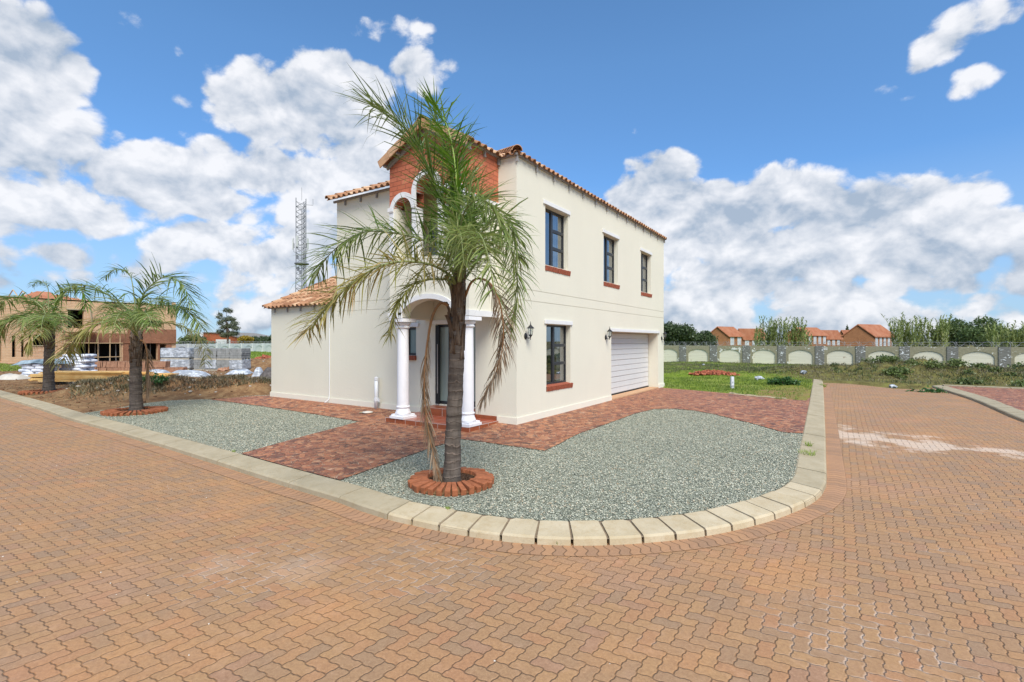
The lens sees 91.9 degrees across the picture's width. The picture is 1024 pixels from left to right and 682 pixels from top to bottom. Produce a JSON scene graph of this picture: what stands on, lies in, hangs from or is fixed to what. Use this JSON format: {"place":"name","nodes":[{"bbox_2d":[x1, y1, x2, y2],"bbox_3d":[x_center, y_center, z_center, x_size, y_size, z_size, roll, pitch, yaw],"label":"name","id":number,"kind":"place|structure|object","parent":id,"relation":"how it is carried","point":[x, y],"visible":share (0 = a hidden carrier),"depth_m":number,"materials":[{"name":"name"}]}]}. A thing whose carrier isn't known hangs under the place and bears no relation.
{"place":"outdoors","nodes":[
{"label":"outdoors","id":0,"kind":"place"},
{"bbox_2d":[85,395,802,520],"bbox_3d":[-1.789,1.729,12.665,15.972,0.050,11.305,0,0,34],"label":"gravel bed","id":1,"kind":"object","parent":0,"point":[419,496],"visible":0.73,"depth_m":7.10,"materials":[{"name":"grey gravel"}]},
{"bbox_2d":[100,406,167,416],"bbox_3d":[-9.242,1.720,12.171,1.339,0.140,1.335,0,0,34],"label":"brick tree ring","id":2,"kind":"object","parent":1,"relation":"on","point":[116,412],"visible":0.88,"depth_m":11.84,"materials":[{"name":"orange brick"}]},
{"bbox_2d":[43,252,213,410],"bbox_3d":[-9.656,-0.201,12.266,4.261,3.901,5.295,0,0,-9],"label":"palm tree","id":3,"kind":"object","parent":2,"relation":"in","point":[135,317],"visible":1,"depth_m":12.27,"materials":[{"name":"green plant"}]},
{"bbox_2d":[408,467,493,496],"bbox_3d":[-0.736,1.720,6.108,1.052,0.149,1.066,0,0,34],"label":"brick tree ring","id":4,"kind":"object","parent":1,"relation":"on","point":[474,480],"visible":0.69,"depth_m":5.82,"materials":[{"name":"orange brick"}]},
{"bbox_2d":[285,66,540,482],"bbox_3d":[-0.888,-0.927,5.890,3.441,5.610,3.067,0,0,34],"label":"palm tree","id":5,"kind":"object","parent":4,"relation":"in","point":[463,233],"visible":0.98,"depth_m":5.88,"materials":[{"name":"green plant"}]},
{"bbox_2d":[212,387,809,479],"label":"brick walkway","id":6,"kind":"structure","parent":0,"point":[374,439],"depth_m":9.86,"materials":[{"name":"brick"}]},
{"bbox_2d":[374,377,379,408],"bbox_3d":[-3.377,1.312,12.379,0.146,0.835,0.112,0,0,34],"label":"standpipe","id":7,"kind":"object","parent":6,"relation":"on","point":[376,399],"visible":0.93,"depth_m":12.35,"materials":[{"name":"white plastic"}]},
{"bbox_2d":[0,383,1023,681],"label":"road","id":8,"kind":"structure","parent":0,"point":[902,561],"depth_m":3.77,"materials":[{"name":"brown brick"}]},
{"bbox_2d":[0,379,826,545],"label":"kerb","id":9,"kind":"structure","parent":8,"relation":"on","point":[804,486],"depth_m":5.35,"materials":[{"name":"concrete"}]},
{"bbox_2d":[796,447,825,455],"bbox_3d":[4.470,1.655,7.410,0.400,0.111,0.346,0,0,9],"label":"grass tuft","id":10,"kind":"object","parent":9,"relation":"on","point":[813,453],"visible":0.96,"depth_m":7.41,"materials":[{"name":"green plant"}]},
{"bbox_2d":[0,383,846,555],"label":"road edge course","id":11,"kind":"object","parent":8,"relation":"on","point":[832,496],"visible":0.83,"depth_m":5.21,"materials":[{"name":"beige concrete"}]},
{"bbox_2d":[932,385,1023,421],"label":"side road kerb","id":12,"kind":"structure","parent":8,"relation":"on","point":[1009,411],"depth_m":13.87,"materials":[{"name":"concrete"}]},
{"bbox_2d":[0,342,1023,412],"bbox_3d":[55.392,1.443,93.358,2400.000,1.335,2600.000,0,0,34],"label":"ground","id":13,"kind":"structure","parent":0,"point":[246,390],"depth_m":18.86,"materials":[{"name":"soil"}]},
{"bbox_2d":[0,363,21,370],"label":"verge grass","id":14,"kind":"structure","parent":13,"relation":"on","point":[7,367],"depth_m":30.29,"materials":[{"name":"green plant"}]},
{"bbox_2d":[0,373,30,379],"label":"plastic sheet","id":15,"kind":"object","parent":13,"relation":"on","point":[10,376],"visible":0.95,"depth_m":22.35,"materials":[{"name":"white plastic"}]},
{"bbox_2d":[18,388,64,394],"bbox_3d":[-15.775,1.707,16.787,1.385,0.114,1.392,0,0,34],"label":"brick tree ring","id":16,"kind":"object","parent":13,"relation":"on","point":[31,392],"visible":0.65,"depth_m":16.30,"materials":[{"name":"red brick"}]},
{"bbox_2d":[0,279,101,390],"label":"palm tree","id":17,"kind":"object","parent":16,"relation":"on","point":[49,321],"visible":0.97,"depth_m":16.86,"materials":[{"name":"green plant"}]},
{"bbox_2d":[13,359,70,375],"bbox_3d":[-22.188,1.271,23.451,2.051,0.881,1.100,0,0,0],"label":"cement bag stack","id":18,"kind":"object","parent":13,"relation":"on","point":[35,366],"visible":0.52,"depth_m":23.00,"materials":[{"name":"white paper"}]},
{"bbox_2d":[58,354,97,370],"bbox_3d":[-21.360,1.175,24.411,1.423,1.074,0.860,0,0,0],"label":"cement bag stack","id":19,"kind":"object","parent":13,"relation":"on","point":[89,363],"visible":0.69,"depth_m":24.05,"materials":[{"name":"white paper"}]},
{"bbox_2d":[0,289,175,363],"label":"unfinished building","id":20,"kind":"structure","parent":13,"relation":"on","point":[113,348],"depth_m":41.13,"materials":[{"name":"brick"}]},
{"bbox_2d":[28,371,178,382],"bbox_3d":[-16.966,1.504,20.745,5.879,0.472,1.114,0,0,1],"label":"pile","id":21,"kind":"object","parent":13,"relation":"on","point":[65,376],"visible":0.39,"depth_m":20.28,"materials":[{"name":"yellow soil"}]},
{"bbox_2d":[0,358,262,410],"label":"soil clods","id":22,"kind":"object","parent":13,"relation":"on","point":[98,389],"visible":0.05,"depth_m":15.67,"materials":[{"name":"brown soil"}]},
{"bbox_2d":[0,358,268,407],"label":"dry stalks","id":23,"kind":"object","parent":13,"relation":"on","point":[78,384],"visible":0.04,"depth_m":16.01,"materials":[{"name":"brown plant"}]},
{"bbox_2d":[94,361,187,371],"bbox_3d":[-20.201,1.404,26.611,5.388,0.648,0.420,0,0,0],"label":"roof tile stack","id":24,"kind":"object","parent":13,"relation":"on","point":[117,365],"visible":0.41,"depth_m":26.40,"materials":[{"name":"ceramic"}]},
{"bbox_2d":[142,373,169,385],"bbox_3d":[-11.380,1.250,15.804,1.040,0.513,0.775,0,0,34],"label":"bush","id":25,"kind":"object","parent":13,"relation":"on","point":[158,380],"visible":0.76,"depth_m":15.68,"materials":[{"name":"green plant"}]},
{"bbox_2d":[151,369,169,372],"bbox_3d":[-17.579,1.529,24.592,1.059,0.281,0.926,0,0,0],"label":"plastic sheet","id":26,"kind":"object","parent":13,"relation":"on","point":[160,371],"visible":0.49,"depth_m":24.42,"materials":[{"name":"white plastic"}]},
{"bbox_2d":[59,361,270,394],"bbox_3d":[-15.496,1.488,22.569,8.189,0.698,18.306,0,0,-28],"label":"pale rubble","id":27,"kind":"object","parent":13,"relation":"on","point":[173,390],"visible":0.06,"depth_m":15.70,"materials":[{"name":"beige stone"}]},
{"bbox_2d":[160,359,174,366],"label":"block stack","id":28,"kind":"object","parent":13,"relation":"on","point":[172,363],"visible":0.29,"depth_m":28.94,"materials":[{"name":"grey concrete"}]},
{"bbox_2d":[160,348,174,358],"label":"block stack","id":29,"kind":"object","parent":28,"relation":"on","point":[167,353],"visible":0.62,"depth_m":28.93,"materials":[{"name":"grey concrete"}]},
{"bbox_2d":[66,372,270,401],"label":"heaped dry grass","id":30,"kind":"structure","parent":13,"relation":"on","point":[111,379],"depth_m":15.75,"materials":[{"name":"plant"}]},
{"bbox_2d":[175,359,194,369],"bbox_3d":[-19.114,1.370,29.198,0.900,0.660,0.945,0,0,3],"label":"block stack","id":31,"kind":"object","parent":13,"relation":"on","point":[189,363],"visible":0.69,"depth_m":28.73,"materials":[{"name":"grey concrete"}]},
{"bbox_2d":[175,348,193,358],"bbox_3d":[-19.114,0.740,29.198,0.900,0.660,0.945,0,0,5],"label":"block stack","id":32,"kind":"object","parent":31,"relation":"on","point":[184,353],"visible":0.8,"depth_m":28.74,"materials":[{"name":"grey concrete"}]},
{"bbox_2d":[177,333,206,343],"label":"tree","id":33,"kind":"object","parent":13,"relation":"on","point":[187,338],"visible":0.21,"depth_m":63.59,"materials":[{"name":"green plant"}]},
{"bbox_2d":[172,370,212,376],"bbox_3d":[-15.954,1.586,24.502,2.053,0.332,0.920,0,0,0],"label":"plastic sheet","id":34,"kind":"object","parent":13,"relation":"on","point":[190,372],"visible":0.66,"depth_m":24.21,"materials":[{"name":"white plastic"}]},
{"bbox_2d":[193,360,204,370],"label":"block stack","id":35,"kind":"object","parent":13,"relation":"on","point":[197,363],"visible":0.35,"depth_m":28.56,"materials":[{"name":"grey concrete"}]},
{"bbox_2d":[194,348,204,359],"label":"block stack","id":36,"kind":"object","parent":35,"relation":"on","point":[197,356],"visible":0.36,"depth_m":28.55,"materials":[{"name":"grey concrete"}]},
{"bbox_2d":[205,359,216,370],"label":"block stack","id":37,"kind":"object","parent":13,"relation":"on","point":[213,367],"visible":0.53,"depth_m":28.33,"materials":[{"name":"grey concrete"}]},
{"bbox_2d":[205,348,219,359],"bbox_3d":[-17.214,0.748,28.805,0.675,0.645,0.930,0,0,3],"label":"block stack","id":38,"kind":"object","parent":37,"relation":"on","point":[214,352],"visible":0.51,"depth_m":28.35,"materials":[{"name":"grey concrete"}]},
{"bbox_2d":[216,360,228,369],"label":"block stack","id":39,"kind":"object","parent":13,"relation":"on","point":[222,363],"visible":0.39,"depth_m":28.16,"materials":[{"name":"grey concrete"}]},
{"bbox_2d":[217,348,231,359],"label":"block stack","id":40,"kind":"object","parent":39,"relation":"on","point":[223,353],"visible":0.7,"depth_m":28.16,"materials":[{"name":"grey concrete"}]},
{"bbox_2d":[176,341,270,351],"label":"boundary wall","id":41,"kind":"structure","parent":13,"relation":"on","point":[264,346],"depth_m":64.37,"materials":[{"name":"grey concrete"}]},
{"bbox_2d":[217,366,229,371],"bbox_3d":[-16.175,1.583,28.441,0.940,0.342,2.055,0,0,6],"label":"brick heap","id":42,"kind":"object","parent":13,"relation":"on","point":[223,369],"visible":0.56,"depth_m":27.77,"materials":[{"name":"brick"}]},
{"bbox_2d":[215,308,240,343],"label":"tree","id":43,"kind":"object","parent":13,"relation":"on","point":[233,324],"visible":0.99,"depth_m":99.75,"materials":[{"name":"green plant"}]},
{"bbox_2d":[202,332,268,343],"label":"distant houses","id":44,"kind":"structure","parent":13,"relation":"on","point":[213,337],"depth_m":109.48,"materials":[{"name":"brick"}]},
{"bbox_2d":[216,339,229,343],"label":"door","id":45,"kind":"structure","parent":44,"relation":"in","point":[216,339],"depth_m":108.00,"materials":[{"name":"white paint"}]},
{"bbox_2d":[226,369,252,373],"bbox_3d":[-13.992,1.557,25.501,1.126,0.263,0.968,0,0,0],"label":"plastic sheet","id":46,"kind":"object","parent":13,"relation":"on","point":[245,371],"visible":0.94,"depth_m":25.23,"materials":[{"name":"white plastic"}]},
{"bbox_2d":[229,359,250,370],"bbox_3d":[-15.567,1.370,28.398,0.740,0.660,0.945,0,0,1],"label":"block stack","id":47,"kind":"object","parent":13,"relation":"on","point":[240,364],"visible":0.84,"depth_m":27.93,"materials":[{"name":"grey concrete"}]},
{"bbox_2d":[229,348,250,359],"bbox_3d":[-15.568,0.748,28.406,0.725,0.645,0.930,0,0,3],"label":"block stack","id":48,"kind":"object","parent":47,"relation":"on","point":[240,353],"visible":1,"depth_m":27.97,"materials":[{"name":"grey concrete"}]},
{"bbox_2d":[236,335,254,343],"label":"tree","id":49,"kind":"object","parent":13,"relation":"on","point":[247,338],"visible":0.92,"depth_m":95.25,"materials":[{"name":"yellow plant"}]},
{"bbox_2d":[246,335,261,343],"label":"tree","id":50,"kind":"object","parent":13,"relation":"on","point":[256,339],"visible":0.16,"depth_m":99.23,"materials":[{"name":"green plant"}]},
{"bbox_2d":[251,367,262,376],"bbox_3d":[-12.541,1.510,24.527,0.444,0.451,0.607,0,0,0],"label":"plastic sheet","id":51,"kind":"object","parent":13,"relation":"on","point":[258,371],"visible":0.84,"depth_m":24.34,"materials":[{"name":"white plastic"}]},
{"bbox_2d":[250,351,270,358],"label":"grass","id":52,"kind":"structure","parent":13,"relation":"on","point":[254,354],"depth_m":54.07,"materials":[{"name":"green plant"}]},
{"bbox_2d":[255,354,270,358],"bbox_3d":[-16.916,1.281,34.048,2.448,0.785,2.102,0,0,34],"label":"brick heap","id":53,"kind":"object","parent":13,"relation":"on","point":[263,356],"visible":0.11,"depth_m":33.85,"materials":[{"name":"orange brick"}]},
{"bbox_2d":[259,367,270,377],"bbox_3d":[-11.148,1.475,22.979,0.834,0.528,1.224,0,0,0],"label":"rubble heap","id":54,"kind":"object","parent":13,"relation":"on","point":[266,372],"visible":0.43,"depth_m":22.54,"materials":[{"name":"grey stone"}]},
{"bbox_2d":[260,335,270,342],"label":"tree","id":55,"kind":"object","parent":13,"relation":"on","point":[268,339],"visible":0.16,"depth_m":95.19,"materials":[{"name":"green plant"}]},
{"bbox_2d":[292,201,308,291],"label":"cell mast","id":56,"kind":"object","parent":13,"relation":"on","point":[302,248],"visible":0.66,"depth_m":91.65,"materials":[{"name":"silver metal"}]},
{"bbox_2d":[262,114,666,431],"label":"house","id":57,"kind":"structure","parent":13,"relation":"on","point":[599,269],"depth_m":12.29,"materials":[{"name":"beige paint"}]},
{"bbox_2d":[409,323,418,359],"bbox_3d":[-2.378,0.012,11.871,0.440,0.885,0.140,0,0,34],"label":"window","id":58,"kind":"structure","parent":57,"relation":"in","point":[412,330],"depth_m":11.92,"materials":[{"name":"grey glass"}]},
{"bbox_2d":[429,220,437,255],"bbox_3d":[-1.475,-2.285,10.980,0.950,0.870,0.042,0,0,34],"label":"balcony window","id":59,"kind":"structure","parent":57,"relation":"in","point":[433,220],"depth_m":11.15,"materials":[{"name":"grey metal"}]},
{"bbox_2d":[432,320,474,406],"bbox_3d":[-1.270,0.485,11.162,1.410,1.930,0.177,0,0,34],"label":"front door","id":60,"kind":"structure","parent":57,"relation":"in","point":[441,331],"depth_m":11.40,"materials":[{"name":"black glass"}]},
{"bbox_2d":[524,321,533,339],"bbox_3d":[0.365,-0.217,10.267,0.205,0.385,0.160,0,0,34],"label":"wall lantern","id":61,"kind":"object","parent":57,"relation":"attached to","point":[530,326],"depth_m":10.25,"materials":[{"name":"black metal"}]},
{"bbox_2d":[543,199,570,275],"bbox_3d":[0.936,-2.345,11.550,0.334,1.559,1.310,0,0,34],"label":"window","id":62,"kind":"structure","parent":57,"relation":"in","point":[554,218],"depth_m":11.81,"materials":[{"name":"grey metal"}]},
{"bbox_2d":[544,320,572,391],"bbox_3d":[0.989,0.330,11.629,0.334,1.609,1.400,0,0,34],"label":"window","id":63,"kind":"structure","parent":57,"relation":"in","point":[559,383],"depth_m":11.86,"materials":[{"name":"grey metal"}]},
{"bbox_2d":[605,327,612,339],"bbox_3d":[2.693,-0.217,13.775,0.205,0.385,0.160,0,0,34],"label":"wall lantern","id":64,"kind":"object","parent":57,"relation":"attached to","point":[609,331],"depth_m":13.75,"materials":[{"name":"black metal"}]},
{"bbox_2d":[602,229,619,288],"bbox_3d":[2.720,-2.306,14.237,0.334,1.559,1.260,0,0,34],"label":"window","id":65,"kind":"structure","parent":57,"relation":"in","point":[607,241],"depth_m":14.43,"materials":[{"name":"grey metal"}]},
{"bbox_2d":[610,328,659,399],"bbox_3d":[3.891,0.692,16.112,0.455,2.115,4.520,0,0,34],"label":"garage door","id":66,"kind":"structure","parent":57,"relation":"in","point":[629,352],"depth_m":16.25,"materials":[{"name":"white paint"}]},
{"bbox_2d":[640,248,651,297],"bbox_3d":[4.406,-2.275,16.778,0.334,1.559,1.200,0,0,34],"label":"window","id":67,"kind":"structure","parent":57,"relation":"in","point":[643,268],"depth_m":16.77,"materials":[{"name":"grey metal"}]},
{"bbox_2d":[664,321,699,344],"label":"tree","id":68,"kind":"object","parent":13,"relation":"on","point":[678,334],"visible":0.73,"depth_m":60.23,"materials":[{"name":"green plant"}]},
{"bbox_2d":[687,330,718,345],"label":"tree","id":69,"kind":"object","parent":13,"relation":"on","point":[708,337],"visible":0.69,"depth_m":62.43,"materials":[{"name":"green plant"}]},
{"bbox_2d":[688,369,739,376],"bbox_3d":[10.013,1.576,24.630,2.368,0.350,1.641,0,0,21],"label":"brick heap","id":70,"kind":"object","parent":13,"relation":"on","point":[711,372],"visible":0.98,"depth_m":24.28,"materials":[{"name":"orange brick"}]},
{"bbox_2d":[711,326,744,345],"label":"brick house","id":71,"kind":"structure","parent":13,"relation":"on","point":[732,335],"depth_m":73.70,"materials":[{"name":"orange brick"}]},
{"bbox_2d":[730,337,733,344],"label":"window","id":72,"kind":"structure","parent":71,"relation":"in","point":[731,338],"depth_m":73.57,"materials":[{"name":"white glass"}]},
{"bbox_2d":[737,337,740,344],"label":"window","id":73,"kind":"structure","parent":71,"relation":"in","point":[738,338],"depth_m":74.44,"materials":[{"name":"white glass"}]},
{"bbox_2d":[730,377,733,387],"bbox_3d":[8.029,1.565,18.084,0.110,0.530,0.103,0,0,-6],"label":"plot marker","id":74,"kind":"object","parent":13,"relation":"on","point":[731,382],"visible":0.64,"depth_m":18.04,"materials":[{"name":"paint"}]},
{"bbox_2d":[664,361,810,373],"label":"dry grass","id":75,"kind":"structure","parent":13,"relation":"on","point":[686,368],"depth_m":29.92,"materials":[{"name":"green plant"}]},
{"bbox_2d":[664,361,816,399],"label":"grass","id":76,"kind":"structure","parent":13,"relation":"on","point":[735,387],"depth_m":20.00,"materials":[{"name":"green plant"}]},
{"bbox_2d":[738,328,765,345],"bbox_3d":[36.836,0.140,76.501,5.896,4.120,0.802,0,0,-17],"label":"brick house","id":77,"kind":"structure","parent":13,"relation":"on","point":[748,334],"depth_m":76.08,"materials":[{"name":"orange brick"}]},
{"bbox_2d":[729,392,786,398],"bbox_3d":[7.453,1.696,15.166,0.235,0.112,1.884,0,0,-30],"label":"paving mortar edge","id":78,"kind":"object","parent":13,"relation":"on","point":[755,395],"visible":0.56,"depth_m":15.18,"materials":[{"name":"concrete"}]},
{"bbox_2d":[753,315,812,345],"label":"cane thicket","id":79,"kind":"object","parent":13,"relation":"on","point":[773,336],"visible":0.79,"depth_m":40.55,"materials":[{"name":"green plant"}]},
{"bbox_2d":[766,376,800,384],"bbox_3d":[10.525,1.559,19.273,1.280,0.515,0.725,0,0,34],"label":"bush","id":80,"kind":"object","parent":13,"relation":"on","point":[786,380],"visible":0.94,"depth_m":19.14,"materials":[{"name":"green plant"}]},
{"bbox_2d":[786,327,828,345],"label":"brick house","id":81,"kind":"structure","parent":13,"relation":"on","point":[818,335],"depth_m":80.17,"materials":[{"name":"orange brick"}]},
{"bbox_2d":[822,330,843,345],"bbox_3d":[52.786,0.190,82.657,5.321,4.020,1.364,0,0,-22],"label":"brick house","id":82,"kind":"structure","parent":13,"relation":"on","point":[833,337],"depth_m":82.38,"materials":[{"name":"orange brick"}]},
{"bbox_2d":[664,341,1023,367],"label":"boundary wall","id":83,"kind":"structure","parent":13,"relation":"on","point":[844,354],"depth_m":35.20,"materials":[{"name":"grey paint"}]},
{"bbox_2d":[839,330,848,345],"bbox_3d":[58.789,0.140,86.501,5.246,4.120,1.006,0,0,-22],"label":"brick house","id":84,"kind":"structure","parent":13,"relation":"on","point":[841,332],"depth_m":85.87,"materials":[{"name":"orange brick"}]},
{"bbox_2d":[665,356,1023,388],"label":"weeds","id":85,"kind":"object","parent":13,"relation":"on","point":[941,375],"visible":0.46,"depth_m":22.01,"materials":[{"name":"green plant"}]},
{"bbox_2d":[840,324,893,345],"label":"brick house","id":86,"kind":"structure","parent":13,"relation":"on","point":[864,334],"depth_m":69.58,"materials":[{"name":"orange brick"}]},
{"bbox_2d":[881,312,952,346],"bbox_3d":[29.853,-0.208,36.499,4.757,3.816,5.401,0,0,34],"label":"cane thicket","id":87,"kind":"object","parent":13,"relation":"on","point":[907,334],"visible":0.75,"depth_m":36.07,"materials":[{"name":"green plant"}]},
{"bbox_2d":[905,385,948,393],"bbox_3d":[14.568,1.872,17.506,1.586,0.643,0.832,0,0,23],"label":"bush","id":88,"kind":"object","parent":13,"relation":"on","point":[932,390],"visible":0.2,"depth_m":17.41,"materials":[{"name":"green plant"}]},
{"bbox_2d":[860,354,1023,386],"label":"leafy weeds","id":89,"kind":"object","parent":13,"relation":"on","point":[889,371],"visible":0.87,"depth_m":21.68,"materials":[{"name":"green plant"}]},
{"bbox_2d":[938,317,975,346],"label":"tree","id":90,"kind":"object","parent":13,"relation":"on","point":[956,325],"visible":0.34,"depth_m":59.45,"materials":[{"name":"green plant"}]},
{"bbox_2d":[954,314,1002,346],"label":"tree","id":91,"kind":"object","parent":13,"relation":"on","point":[978,333],"visible":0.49,"depth_m":55.38,"materials":[{"name":"green plant"}]},
{"bbox_2d":[942,384,1023,388],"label":"plot back kerb","id":92,"kind":"structure","parent":13,"relation":"on","point":[984,386],"depth_m":18.20,"materials":[{"name":"concrete"}]},
{"bbox_2d":[983,328,1022,346],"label":"tree","id":93,"kind":"object","parent":13,"relation":"on","point":[999,331],"visible":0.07,"depth_m":53.92,"materials":[{"name":"green plant"}]},
{"bbox_2d":[983,320,1023,346],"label":"cane thicket","id":94,"kind":"object","parent":13,"relation":"on","point":[1012,336],"visible":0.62,"depth_m":33.73,"materials":[{"name":"green plant"}]},
{"bbox_2d":[0,0,1023,341],"label":"sky","id":95,"kind":"structure","parent":0,"point":[831,164],"materials":[{"name":"blue"}]},
{"bbox_2d":[949,386,1023,410],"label":"brick pavement","id":96,"kind":"structure","parent":0,"point":[1014,398],"depth_m":15.75,"materials":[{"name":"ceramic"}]}
]}

